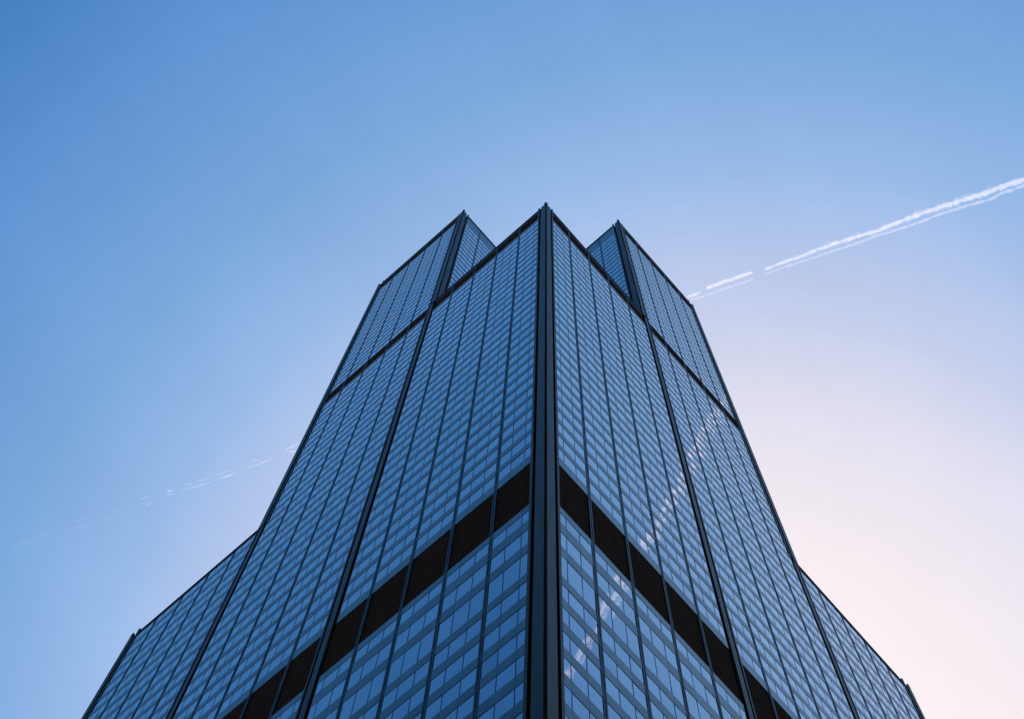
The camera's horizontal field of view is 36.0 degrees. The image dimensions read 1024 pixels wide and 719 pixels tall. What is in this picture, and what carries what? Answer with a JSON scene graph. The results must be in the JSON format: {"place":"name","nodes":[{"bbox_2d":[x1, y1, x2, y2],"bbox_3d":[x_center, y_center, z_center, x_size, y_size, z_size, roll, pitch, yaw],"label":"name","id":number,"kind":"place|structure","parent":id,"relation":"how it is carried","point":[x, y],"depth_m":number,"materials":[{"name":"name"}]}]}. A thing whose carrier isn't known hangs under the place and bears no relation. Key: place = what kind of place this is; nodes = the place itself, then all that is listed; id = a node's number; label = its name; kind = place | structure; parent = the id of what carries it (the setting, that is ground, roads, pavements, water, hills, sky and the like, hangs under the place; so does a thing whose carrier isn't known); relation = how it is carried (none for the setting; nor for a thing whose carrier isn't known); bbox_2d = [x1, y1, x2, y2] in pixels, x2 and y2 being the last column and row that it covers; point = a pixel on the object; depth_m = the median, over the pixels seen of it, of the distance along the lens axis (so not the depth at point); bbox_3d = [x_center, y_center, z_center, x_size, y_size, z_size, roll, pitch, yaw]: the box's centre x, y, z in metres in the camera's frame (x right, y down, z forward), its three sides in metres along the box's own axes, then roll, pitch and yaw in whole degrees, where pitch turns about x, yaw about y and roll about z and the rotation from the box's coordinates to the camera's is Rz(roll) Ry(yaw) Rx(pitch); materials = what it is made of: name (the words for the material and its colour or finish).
{"place":"outdoors","nodes":[
{"label":"outdoors","id":0,"kind":"place"},
{"bbox_2d":[81,202,924,718],"bbox_3d":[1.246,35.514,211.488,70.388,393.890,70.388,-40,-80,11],"label":"skyscraper","id":1,"kind":"structure","parent":0,"point":[523,478],"depth_m":151.19,"materials":[{"name":"blue glass"}]},
{"bbox_2d":[314,691,331,717],"bbox_3d":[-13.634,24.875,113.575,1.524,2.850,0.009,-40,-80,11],"label":"window","id":2,"kind":"structure","parent":1,"relation":"in","point":[322,704],"depth_m":113.59,"materials":[{"name":"blue glass"}]},
{"bbox_2d":[329,679,345,704],"bbox_3d":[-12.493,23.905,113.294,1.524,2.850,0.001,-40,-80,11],"label":"window","id":3,"kind":"structure","parent":1,"relation":"in","point":[337,691],"depth_m":113.34,"materials":[{"name":"blue glass"}]},
{"bbox_2d":[339,693,355,718],"bbox_3d":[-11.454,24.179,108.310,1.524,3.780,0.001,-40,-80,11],"label":"window","id":4,"kind":"structure","parent":1,"relation":"in","point":[346,709],"depth_m":108.54,"materials":[{"name":"blue glass"}]},
{"bbox_2d":[346,665,362,690],"bbox_3d":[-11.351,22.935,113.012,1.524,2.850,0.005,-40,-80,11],"label":"window","id":5,"kind":"structure","parent":1,"relation":"in","point":[354,678],"depth_m":113.07,"materials":[{"name":"blue glass"}]},
{"bbox_2d":[351,680,371,715],"bbox_3d":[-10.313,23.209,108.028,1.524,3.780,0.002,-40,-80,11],"label":"window","id":6,"kind":"structure","parent":1,"relation":"in","point":[361,698],"depth_m":108.02,"materials":[{"name":"blue glass"}]},
{"bbox_2d":[360,652,378,679],"bbox_3d":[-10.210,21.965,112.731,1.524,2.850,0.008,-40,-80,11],"label":"window","id":7,"kind":"structure","parent":1,"relation":"in","point":[370,664],"depth_m":112.76,"materials":[{"name":"blue glass"}]},
{"bbox_2d":[364,702,380,718],"bbox_3d":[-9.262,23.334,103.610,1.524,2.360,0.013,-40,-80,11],"label":"window","id":8,"kind":"structure","parent":1,"relation":"in","point":[371,713],"depth_m":103.91,"materials":[{"name":"blue glass"}]},
{"bbox_2d":[367,668,387,702],"bbox_3d":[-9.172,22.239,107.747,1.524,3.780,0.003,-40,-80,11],"label":"window","id":9,"kind":"structure","parent":1,"relation":"in","point":[377,682],"depth_m":107.75,"materials":[{"name":"blue glass"}]},
{"bbox_2d":[376,641,392,666],"bbox_3d":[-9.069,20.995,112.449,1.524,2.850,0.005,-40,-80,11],"label":"window","id":10,"kind":"structure","parent":1,"relation":"in","point":[384,653],"depth_m":112.46,"materials":[{"name":"blue glass"}]},
{"bbox_2d":[380,686,397,712],"bbox_3d":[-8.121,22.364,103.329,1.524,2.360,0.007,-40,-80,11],"label":"window","id":11,"kind":"structure","parent":1,"relation":"in","point":[389,698],"depth_m":103.35,"materials":[{"name":"blue glass"}]},
{"bbox_2d":[386,654,403,686],"bbox_3d":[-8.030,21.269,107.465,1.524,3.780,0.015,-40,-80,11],"label":"window","id":12,"kind":"structure","parent":1,"relation":"in","point":[395,667],"depth_m":107.47,"materials":[{"name":"blue glass"}]},
{"bbox_2d":[392,698,409,718],"bbox_3d":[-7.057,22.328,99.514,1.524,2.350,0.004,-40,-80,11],"label":"window","id":13,"kind":"structure","parent":1,"relation":"in","point":[402,710],"depth_m":99.71,"materials":[{"name":"blue glass"}]},
{"bbox_2d":[393,627,409,652],"bbox_3d":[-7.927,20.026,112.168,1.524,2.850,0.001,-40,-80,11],"label":"window","id":14,"kind":"structure","parent":1,"relation":"in","point":[401,639],"depth_m":112.16,"materials":[{"name":"blue glass"}]},
{"bbox_2d":[396,672,414,699],"bbox_3d":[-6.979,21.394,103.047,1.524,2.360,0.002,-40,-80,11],"label":"window","id":15,"kind":"structure","parent":1,"relation":"in","point":[406,684],"depth_m":103.08,"materials":[{"name":"blue glass"}]},
{"bbox_2d":[401,641,419,674],"bbox_3d":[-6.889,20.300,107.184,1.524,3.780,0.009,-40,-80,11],"label":"window","id":16,"kind":"structure","parent":1,"relation":"in","point":[410,658],"depth_m":107.18,"materials":[{"name":"blue glass"}]},
{"bbox_2d":[408,614,424,640],"bbox_3d":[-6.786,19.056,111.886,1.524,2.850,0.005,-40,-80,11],"label":"window","id":17,"kind":"structure","parent":1,"relation":"in","point":[417,626],"depth_m":111.91,"materials":[{"name":"blue glass"}]},
{"bbox_2d":[408,685,427,712],"bbox_3d":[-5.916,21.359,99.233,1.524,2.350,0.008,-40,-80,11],"label":"window","id":18,"kind":"structure","parent":1,"relation":"in","point":[417,698],"depth_m":99.30,"materials":[{"name":"blue glass"}]},
{"bbox_2d":[413,660,431,685],"bbox_3d":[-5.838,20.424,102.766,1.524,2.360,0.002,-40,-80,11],"label":"window","id":19,"kind":"structure","parent":1,"relation":"in","point":[422,671],"depth_m":102.82,"materials":[{"name":"blue glass"}]},
{"bbox_2d":[418,628,436,660],"bbox_3d":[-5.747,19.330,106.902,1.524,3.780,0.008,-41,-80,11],"label":"window","id":20,"kind":"structure","parent":1,"relation":"in","point":[426,642],"depth_m":106.92,"materials":[{"name":"blue glass"}]},
{"bbox_2d":[424,603,440,627],"bbox_3d":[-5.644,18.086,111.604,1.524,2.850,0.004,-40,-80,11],"label":"window","id":21,"kind":"structure","parent":1,"relation":"in","point":[431,614],"depth_m":111.64,"materials":[{"name":"blue glass"}]},
{"bbox_2d":[425,696,441,718],"bbox_3d":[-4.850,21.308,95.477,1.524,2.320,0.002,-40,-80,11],"label":"window","id":22,"kind":"structure","parent":1,"relation":"in","point":[434,708],"depth_m":95.56,"materials":[{"name":"blue glass"}]},
{"bbox_2d":[428,670,444,696],"bbox_3d":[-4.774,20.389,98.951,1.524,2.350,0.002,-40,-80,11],"label":"window","id":23,"kind":"structure","parent":1,"relation":"in","point":[438,681],"depth_m":98.96,"materials":[{"name":"blue glass"}]},
{"bbox_2d":[432,645,448,669],"bbox_3d":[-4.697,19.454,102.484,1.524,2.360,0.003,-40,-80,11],"label":"window","id":24,"kind":"structure","parent":1,"relation":"in","point":[441,656],"depth_m":102.49,"materials":[{"name":"blue glass"}]},
{"bbox_2d":[436,614,452,645],"bbox_3d":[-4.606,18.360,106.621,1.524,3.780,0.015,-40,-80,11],"label":"window","id":25,"kind":"structure","parent":1,"relation":"in","point":[444,631],"depth_m":106.59,"materials":[{"name":"blue glass"}]},
{"bbox_2d":[441,588,456,613],"bbox_3d":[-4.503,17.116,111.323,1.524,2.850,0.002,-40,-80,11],"label":"window","id":26,"kind":"structure","parent":1,"relation":"in","point":[449,600],"depth_m":111.33,"materials":[{"name":"blue glass"}]},
{"bbox_2d":[441,681,459,709],"bbox_3d":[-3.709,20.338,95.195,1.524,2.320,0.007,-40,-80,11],"label":"window","id":27,"kind":"structure","parent":1,"relation":"in","point":[449,696],"depth_m":95.21,"materials":[{"name":"blue glass"}]},
{"bbox_2d":[444,655,462,683],"bbox_3d":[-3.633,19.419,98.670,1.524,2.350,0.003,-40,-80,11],"label":"window","id":28,"kind":"structure","parent":1,"relation":"in","point":[455,667],"depth_m":98.69,"materials":[{"name":"blue glass"}]},
{"bbox_2d":[448,631,465,657],"bbox_3d":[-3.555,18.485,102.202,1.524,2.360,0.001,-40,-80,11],"label":"window","id":29,"kind":"structure","parent":1,"relation":"in","point":[459,641],"depth_m":102.22,"materials":[{"name":"blue glass"}]},
{"bbox_2d":[451,600,469,633],"bbox_3d":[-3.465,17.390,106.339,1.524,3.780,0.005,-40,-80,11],"label":"window","id":30,"kind":"structure","parent":1,"relation":"in","point":[460,618],"depth_m":106.35,"materials":[{"name":"blue glass"}]},
{"bbox_2d":[456,575,472,600],"bbox_3d":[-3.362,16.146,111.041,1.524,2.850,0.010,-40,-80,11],"label":"window","id":31,"kind":"structure","parent":1,"relation":"in","point":[465,586],"depth_m":111.07,"materials":[{"name":"blue glass"}]},
{"bbox_2d":[457,693,476,718],"bbox_3d":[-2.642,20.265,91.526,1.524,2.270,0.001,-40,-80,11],"label":"window","id":32,"kind":"structure","parent":1,"relation":"in","point":[465,708],"depth_m":91.61,"materials":[{"name":"blue glass"}]},
{"bbox_2d":[460,667,478,694],"bbox_3d":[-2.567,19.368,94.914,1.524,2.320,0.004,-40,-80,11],"label":"window","id":33,"kind":"structure","parent":1,"relation":"in","point":[469,680],"depth_m":94.93,"materials":[{"name":"blue glass"}]},
{"bbox_2d":[463,640,481,667],"bbox_3d":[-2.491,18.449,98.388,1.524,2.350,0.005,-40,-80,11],"label":"window","id":34,"kind":"structure","parent":1,"relation":"in","point":[472,654],"depth_m":98.43,"materials":[{"name":"blue glass"}]},
{"bbox_2d":[466,618,483,642],"bbox_3d":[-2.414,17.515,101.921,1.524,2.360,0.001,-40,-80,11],"label":"window","id":35,"kind":"structure","parent":1,"relation":"in","point":[475,628],"depth_m":101.95,"materials":[{"name":"blue glass"}]},
{"bbox_2d":[468,586,486,619],"bbox_3d":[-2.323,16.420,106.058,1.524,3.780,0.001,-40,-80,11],"label":"window","id":36,"kind":"structure","parent":1,"relation":"in","point":[476,603],"depth_m":106.07,"materials":[{"name":"blue glass"}]},
{"bbox_2d":[472,563,488,587],"bbox_3d":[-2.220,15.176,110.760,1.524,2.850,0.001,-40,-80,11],"label":"window","id":37,"kind":"structure","parent":1,"relation":"in","point":[478,576],"depth_m":110.81,"materials":[{"name":"blue glass"}]},
{"bbox_2d":[478,677,495,705],"bbox_3d":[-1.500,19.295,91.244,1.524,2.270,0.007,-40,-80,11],"label":"window","id":38,"kind":"structure","parent":1,"relation":"in","point":[488,690],"depth_m":91.25,"materials":[{"name":"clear glass"}]},
{"bbox_2d":[480,650,497,678],"bbox_3d":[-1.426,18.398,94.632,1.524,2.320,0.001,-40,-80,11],"label":"window","id":39,"kind":"structure","parent":1,"relation":"in","point":[490,663],"depth_m":94.64,"materials":[{"name":"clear glass"}]},
{"bbox_2d":[483,626,498,651],"bbox_3d":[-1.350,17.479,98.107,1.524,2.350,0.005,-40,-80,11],"label":"window","id":40,"kind":"structure","parent":1,"relation":"in","point":[492,637],"depth_m":98.10,"materials":[{"name":"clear glass"}]},
{"bbox_2d":[485,602,500,627],"bbox_3d":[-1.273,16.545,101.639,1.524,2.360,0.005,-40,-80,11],"label":"window","id":41,"kind":"structure","parent":1,"relation":"in","point":[494,613],"depth_m":101.65,"materials":[{"name":"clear glass"}]},
{"bbox_2d":[487,573,502,604],"bbox_3d":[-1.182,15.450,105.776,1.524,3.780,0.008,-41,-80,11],"label":"window","id":42,"kind":"structure","parent":1,"relation":"in","point":[495,587],"depth_m":105.78,"materials":[{"name":"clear glass"}]},
{"bbox_2d":[490,549,504,572],"bbox_3d":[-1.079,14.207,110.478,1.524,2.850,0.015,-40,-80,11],"label":"window","id":43,"kind":"structure","parent":1,"relation":"in","point":[498,559],"depth_m":110.48,"materials":[{"name":"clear glass"}]},
{"bbox_2d":[492,529,505,548],"bbox_3d":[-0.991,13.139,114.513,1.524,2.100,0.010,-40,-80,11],"label":"window","id":44,"kind":"structure","parent":1,"relation":"in","point":[500,537],"depth_m":114.54,"materials":[{"name":"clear glass"}]},
{"bbox_2d":[494,690,513,718],"bbox_3d":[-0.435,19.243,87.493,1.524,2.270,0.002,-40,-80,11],"label":"window","id":45,"kind":"structure","parent":1,"relation":"in","point":[506,703],"depth_m":87.52,"materials":[{"name":"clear glass"}]},
{"bbox_2d":[88,221,919,718],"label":"window","id":46,"kind":"structure","parent":1,"relation":"in","point":[488,714],"depth_m":167.55,"materials":[{"name":"blue glass"}]},
{"bbox_2d":[496,662,514,691],"bbox_3d":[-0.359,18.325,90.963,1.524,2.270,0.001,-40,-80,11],"label":"window","id":47,"kind":"structure","parent":1,"relation":"in","point":[508,674],"depth_m":90.96,"materials":[{"name":"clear glass"}]},
{"bbox_2d":[498,635,516,663],"bbox_3d":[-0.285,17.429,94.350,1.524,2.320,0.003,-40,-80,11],"label":"window","id":48,"kind":"structure","parent":1,"relation":"in","point":[506,650],"depth_m":94.38,"materials":[{"name":"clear glass"}]},
{"bbox_2d":[499,611,517,638],"bbox_3d":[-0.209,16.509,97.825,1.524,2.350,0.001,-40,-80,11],"label":"window","id":49,"kind":"structure","parent":1,"relation":"in","point":[511,622],"depth_m":97.85,"materials":[{"name":"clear glass"}]},
{"bbox_2d":[501,588,518,614],"bbox_3d":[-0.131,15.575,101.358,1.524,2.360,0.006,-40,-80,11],"label":"window","id":50,"kind":"structure","parent":1,"relation":"in","point":[509,601],"depth_m":101.38,"materials":[{"name":"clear glass"}]},
{"bbox_2d":[503,559,519,591],"bbox_3d":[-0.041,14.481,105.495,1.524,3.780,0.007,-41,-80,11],"label":"window","id":51,"kind":"structure","parent":1,"relation":"in","point":[511,575],"depth_m":105.53,"materials":[{"name":"blue glass"}]},
{"bbox_2d":[505,535,520,560],"bbox_3d":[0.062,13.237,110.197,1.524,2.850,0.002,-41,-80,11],"label":"window","id":52,"kind":"structure","parent":1,"relation":"in","point":[512,548],"depth_m":110.23,"materials":[{"name":"blue glass"}]},
{"bbox_2d":[506,516,521,537],"bbox_3d":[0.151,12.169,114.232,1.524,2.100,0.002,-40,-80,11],"label":"window","id":53,"kind":"structure","parent":1,"relation":"in","point":[517,523],"depth_m":114.29,"materials":[{"name":"blue glass"}]},
{"bbox_2d":[515,682,522,704],"bbox_3d":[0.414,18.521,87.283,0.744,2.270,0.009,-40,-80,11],"label":"window","id":54,"kind":"structure","parent":1,"relation":"in","point":[519,689],"depth_m":87.31,"materials":[{"name":"blue glass"}]},
{"bbox_2d":[516,654,523,675],"bbox_3d":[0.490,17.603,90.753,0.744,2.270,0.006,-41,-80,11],"label":"window","id":55,"kind":"structure","parent":1,"relation":"in","point":[520,661],"depth_m":90.79,"materials":[{"name":"blue glass"}]},
{"bbox_2d":[520,553,526,577],"bbox_3d":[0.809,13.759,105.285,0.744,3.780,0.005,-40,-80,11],"label":"window","id":56,"kind":"structure","parent":1,"relation":"in","point":[523,566],"depth_m":105.22,"materials":[{"name":"blue glass"}]},
{"bbox_2d":[561,555,567,580],"bbox_3d":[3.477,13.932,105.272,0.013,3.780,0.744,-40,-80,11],"label":"window","id":57,"kind":"structure","parent":1,"relation":"in","point":[564,562],"depth_m":105.42,"materials":[{"name":"blue glass"}]},
{"bbox_2d":[564,685,571,708],"bbox_3d":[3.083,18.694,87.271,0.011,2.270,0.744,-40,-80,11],"label":"window","id":58,"kind":"structure","parent":1,"relation":"in","point":[568,699],"depth_m":87.24,"materials":[{"name":"blue glass"}]},
{"bbox_2d":[567,539,580,565],"bbox_3d":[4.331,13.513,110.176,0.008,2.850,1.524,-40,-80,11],"label":"window","id":59,"kind":"structure","parent":1,"relation":"in","point":[571,549],"depth_m":110.18,"materials":[{"name":"blue glass"}]},
{"bbox_2d":[568,563,582,596],"bbox_3d":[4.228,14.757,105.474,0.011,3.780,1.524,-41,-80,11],"label":"window","id":60,"kind":"structure","parent":1,"relation":"in","point":[574,578],"depth_m":105.44,"materials":[{"name":"blue glass"}]},
{"bbox_2d":[569,592,583,619],"bbox_3d":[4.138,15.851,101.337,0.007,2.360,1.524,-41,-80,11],"label":"window","id":61,"kind":"structure","parent":1,"relation":"in","point":[574,603],"depth_m":101.35,"materials":[{"name":"blue glass"}]},
{"bbox_2d":[570,615,584,643],"bbox_3d":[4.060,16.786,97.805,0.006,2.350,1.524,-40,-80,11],"label":"window","id":62,"kind":"structure","parent":1,"relation":"in","point":[575,627],"depth_m":97.84,"materials":[{"name":"blue glass"}]},
{"bbox_2d":[570,639,586,670],"bbox_3d":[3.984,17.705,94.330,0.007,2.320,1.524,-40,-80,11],"label":"window","id":63,"kind":"structure","parent":1,"relation":"in","point":[576,652],"depth_m":94.36,"materials":[{"name":"blue glass"}]},
{"bbox_2d":[571,665,587,696],"bbox_3d":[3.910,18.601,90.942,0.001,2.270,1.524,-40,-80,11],"label":"window","id":64,"kind":"structure","parent":1,"relation":"in","point":[577,678],"depth_m":91.00,"materials":[{"name":"blue glass"}]},
{"bbox_2d":[572,693,588,718],"bbox_3d":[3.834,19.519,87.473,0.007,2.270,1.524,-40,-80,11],"label":"window","id":65,"kind":"structure","parent":1,"relation":"in","point":[578,707],"depth_m":87.65,"materials":[{"name":"blue glass"}]},
{"bbox_2d":[581,554,593,579],"bbox_3d":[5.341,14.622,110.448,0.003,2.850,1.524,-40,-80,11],"label":"window","id":66,"kind":"structure","parent":1,"relation":"in","point":[588,568],"depth_m":110.48,"materials":[{"name":"blue glass"}]},
{"bbox_2d":[582,578,595,610],"bbox_3d":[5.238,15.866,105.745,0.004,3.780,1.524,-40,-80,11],"label":"window","id":67,"kind":"structure","parent":1,"relation":"in","point":[588,592],"depth_m":105.73,"materials":[{"name":"blue glass"}]},
{"bbox_2d":[584,608,597,634],"bbox_3d":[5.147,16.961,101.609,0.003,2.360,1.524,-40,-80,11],"label":"window","id":68,"kind":"structure","parent":1,"relation":"in","point":[590,620],"depth_m":101.65,"materials":[{"name":"blue glass"}]},
{"bbox_2d":[585,631,599,659],"bbox_3d":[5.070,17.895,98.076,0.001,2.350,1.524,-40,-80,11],"label":"window","id":69,"kind":"structure","parent":1,"relation":"in","point":[591,644],"depth_m":98.08,"materials":[{"name":"blue glass"}]},
{"bbox_2d":[587,657,601,685],"bbox_3d":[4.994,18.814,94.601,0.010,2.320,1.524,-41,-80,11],"label":"window","id":70,"kind":"structure","parent":1,"relation":"in","point":[593,670],"depth_m":94.62,"materials":[{"name":"blue glass"}]},
{"bbox_2d":[588,683,603,713],"bbox_3d":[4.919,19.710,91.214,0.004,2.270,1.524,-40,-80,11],"label":"window","id":71,"kind":"structure","parent":1,"relation":"in","point":[594,696],"depth_m":91.21,"materials":[{"name":"blue glass"}]},
{"bbox_2d":[595,571,609,596],"bbox_3d":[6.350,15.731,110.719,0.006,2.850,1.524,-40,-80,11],"label":"window","id":72,"kind":"structure","parent":1,"relation":"in","point":[602,583],"depth_m":110.75,"materials":[{"name":"blue glass"}]},
{"bbox_2d":[597,596,612,629],"bbox_3d":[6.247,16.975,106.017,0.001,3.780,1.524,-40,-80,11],"label":"window","id":73,"kind":"structure","parent":1,"relation":"in","point":[605,611],"depth_m":106.04,"materials":[{"name":"blue glass"}]},
{"bbox_2d":[599,625,614,652],"bbox_3d":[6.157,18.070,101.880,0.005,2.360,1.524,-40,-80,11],"label":"window","id":74,"kind":"structure","parent":1,"relation":"in","point":[606,637],"depth_m":101.95,"materials":[{"name":"blue glass"}]},
{"bbox_2d":[601,650,616,677],"bbox_3d":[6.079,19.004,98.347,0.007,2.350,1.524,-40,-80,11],"label":"window","id":75,"kind":"structure","parent":1,"relation":"in","point":[609,663],"depth_m":98.40,"materials":[{"name":"blue glass"}]},
{"bbox_2d":[603,676,619,705],"bbox_3d":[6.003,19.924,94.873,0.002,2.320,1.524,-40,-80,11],"label":"window","id":76,"kind":"structure","parent":1,"relation":"in","point":[611,689],"depth_m":94.92,"materials":[{"name":"blue glass"}]},
{"bbox_2d":[605,704,620,718],"bbox_3d":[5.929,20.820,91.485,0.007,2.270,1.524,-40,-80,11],"label":"window","id":77,"kind":"structure","parent":1,"relation":"in","point":[612,714],"depth_m":91.92,"materials":[{"name":"blue glass"}]},
{"bbox_2d":[609,584,623,611],"bbox_3d":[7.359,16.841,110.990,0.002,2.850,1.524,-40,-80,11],"label":"window","id":78,"kind":"structure","parent":1,"relation":"in","point":[615,597],"depth_m":111.02,"materials":[{"name":"blue glass"}]},
{"bbox_2d":[612,610,627,645],"bbox_3d":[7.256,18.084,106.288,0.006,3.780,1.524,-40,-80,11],"label":"window","id":79,"kind":"structure","parent":1,"relation":"in","point":[619,627],"depth_m":106.30,"materials":[{"name":"blue glass"}]},
{"bbox_2d":[615,641,629,668],"bbox_3d":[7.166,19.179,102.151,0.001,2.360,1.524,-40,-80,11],"label":"window","id":80,"kind":"structure","parent":1,"relation":"in","point":[620,652],"depth_m":102.19,"materials":[{"name":"blue glass"}]},
{"bbox_2d":[617,665,632,694],"bbox_3d":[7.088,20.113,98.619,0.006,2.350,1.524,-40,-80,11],"label":"window","id":81,"kind":"structure","parent":1,"relation":"in","point":[623,678],"depth_m":98.66,"materials":[{"name":"blue glass"}]},
{"bbox_2d":[620,692,635,718],"bbox_3d":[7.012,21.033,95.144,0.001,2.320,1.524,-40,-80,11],"label":"window","id":82,"kind":"structure","parent":1,"relation":"in","point":[626,705],"depth_m":95.21,"materials":[{"name":"blue glass"}]},
{"bbox_2d":[623,599,636,625],"bbox_3d":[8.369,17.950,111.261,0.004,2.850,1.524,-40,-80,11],"label":"window","id":83,"kind":"structure","parent":1,"relation":"in","point":[629,612],"depth_m":111.29,"materials":[{"name":"blue glass"}]},
{"bbox_2d":[626,625,640,659],"bbox_3d":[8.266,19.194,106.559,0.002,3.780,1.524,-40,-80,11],"label":"window","id":84,"kind":"structure","parent":1,"relation":"in","point":[633,642],"depth_m":106.54,"materials":[{"name":"blue glass"}]},
{"bbox_2d":[630,657,643,683],"bbox_3d":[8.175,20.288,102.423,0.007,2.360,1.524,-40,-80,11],"label":"window","id":85,"kind":"structure","parent":1,"relation":"in","point":[635,668],"depth_m":102.45,"materials":[{"name":"blue glass"}]},
{"bbox_2d":[633,682,647,710],"bbox_3d":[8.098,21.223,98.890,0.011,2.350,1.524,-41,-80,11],"label":"window","id":86,"kind":"structure","parent":1,"relation":"in","point":[639,695],"depth_m":98.90,"materials":[{"name":"blue glass"}]},
{"bbox_2d":[637,616,651,642],"bbox_3d":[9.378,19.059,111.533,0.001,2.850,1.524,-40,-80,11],"label":"window","id":87,"kind":"structure","parent":1,"relation":"in","point":[645,629],"depth_m":111.59,"materials":[{"name":"blue glass"}]},
{"bbox_2d":[641,642,656,676],"bbox_3d":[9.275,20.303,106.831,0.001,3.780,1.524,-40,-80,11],"label":"window","id":88,"kind":"structure","parent":1,"relation":"in","point":[648,655],"depth_m":106.85,"materials":[{"name":"blue glass"}]},
{"bbox_2d":[645,675,660,701],"bbox_3d":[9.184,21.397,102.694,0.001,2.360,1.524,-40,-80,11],"label":"window","id":89,"kind":"structure","parent":1,"relation":"in","point":[652,686],"depth_m":102.75,"materials":[{"name":"blue glass"}]},
{"bbox_2d":[648,700,662,718],"bbox_3d":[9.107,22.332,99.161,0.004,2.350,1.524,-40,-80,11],"label":"window","id":90,"kind":"structure","parent":1,"relation":"in","point":[656,713],"depth_m":99.47,"materials":[{"name":"blue glass"}]},
{"bbox_2d":[651,629,665,657],"bbox_3d":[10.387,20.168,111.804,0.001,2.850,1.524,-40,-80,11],"label":"window","id":91,"kind":"structure","parent":1,"relation":"in","point":[658,643],"depth_m":111.85,"materials":[{"name":"blue glass"}]},
{"bbox_2d":[655,656,671,692],"bbox_3d":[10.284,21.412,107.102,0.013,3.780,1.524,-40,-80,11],"label":"window","id":92,"kind":"structure","parent":1,"relation":"in","point":[663,674],"depth_m":107.13,"materials":[{"name":"blue glass"}]},
{"bbox_2d":[660,689,675,717],"bbox_3d":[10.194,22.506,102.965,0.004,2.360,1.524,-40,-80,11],"label":"window","id":93,"kind":"structure","parent":1,"relation":"in","point":[666,701],"depth_m":103.01,"materials":[{"name":"blue glass"}]},
{"bbox_2d":[664,643,678,671],"bbox_3d":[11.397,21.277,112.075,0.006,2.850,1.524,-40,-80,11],"label":"window","id":94,"kind":"structure","parent":1,"relation":"in","point":[671,657],"depth_m":112.11,"materials":[{"name":"blue glass"}]},
{"bbox_2d":[669,671,684,706],"bbox_3d":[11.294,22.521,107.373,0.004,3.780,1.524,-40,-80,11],"label":"window","id":95,"kind":"structure","parent":1,"relation":"in","point":[676,685],"depth_m":107.36,"materials":[{"name":"blue glass"}]},
{"bbox_2d":[680,661,693,687],"bbox_3d":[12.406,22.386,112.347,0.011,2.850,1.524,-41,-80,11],"label":"window","id":96,"kind":"structure","parent":1,"relation":"in","point":[686,673],"depth_m":112.39,"materials":[{"name":"blue glass"}]},
{"bbox_2d":[685,688,699,718],"bbox_3d":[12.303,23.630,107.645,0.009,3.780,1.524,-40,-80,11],"label":"window","id":97,"kind":"structure","parent":1,"relation":"in","point":[692,703],"depth_m":107.76,"materials":[{"name":"blue glass"}]},
{"bbox_2d":[691,672,707,702],"bbox_3d":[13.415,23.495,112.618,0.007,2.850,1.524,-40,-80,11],"label":"window","id":98,"kind":"structure","parent":1,"relation":"in","point":[699,687],"depth_m":112.67,"materials":[{"name":"blue glass"}]},
{"bbox_2d":[705,688,719,715],"bbox_3d":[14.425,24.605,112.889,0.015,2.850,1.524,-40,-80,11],"label":"window","id":99,"kind":"structure","parent":1,"relation":"in","point":[712,701],"depth_m":112.90,"materials":[{"name":"blue glass"}]},
{"bbox_2d":[720,704,731,718],"bbox_3d":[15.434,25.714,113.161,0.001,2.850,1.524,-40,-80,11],"label":"window","id":100,"kind":"structure","parent":1,"relation":"in","point":[726,715],"depth_m":113.77,"materials":[{"name":"blue glass"}]},
{"bbox_2d":[0,0,1023,718],"label":"sky","id":101,"kind":"structure","parent":0,"point":[204,204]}
]}

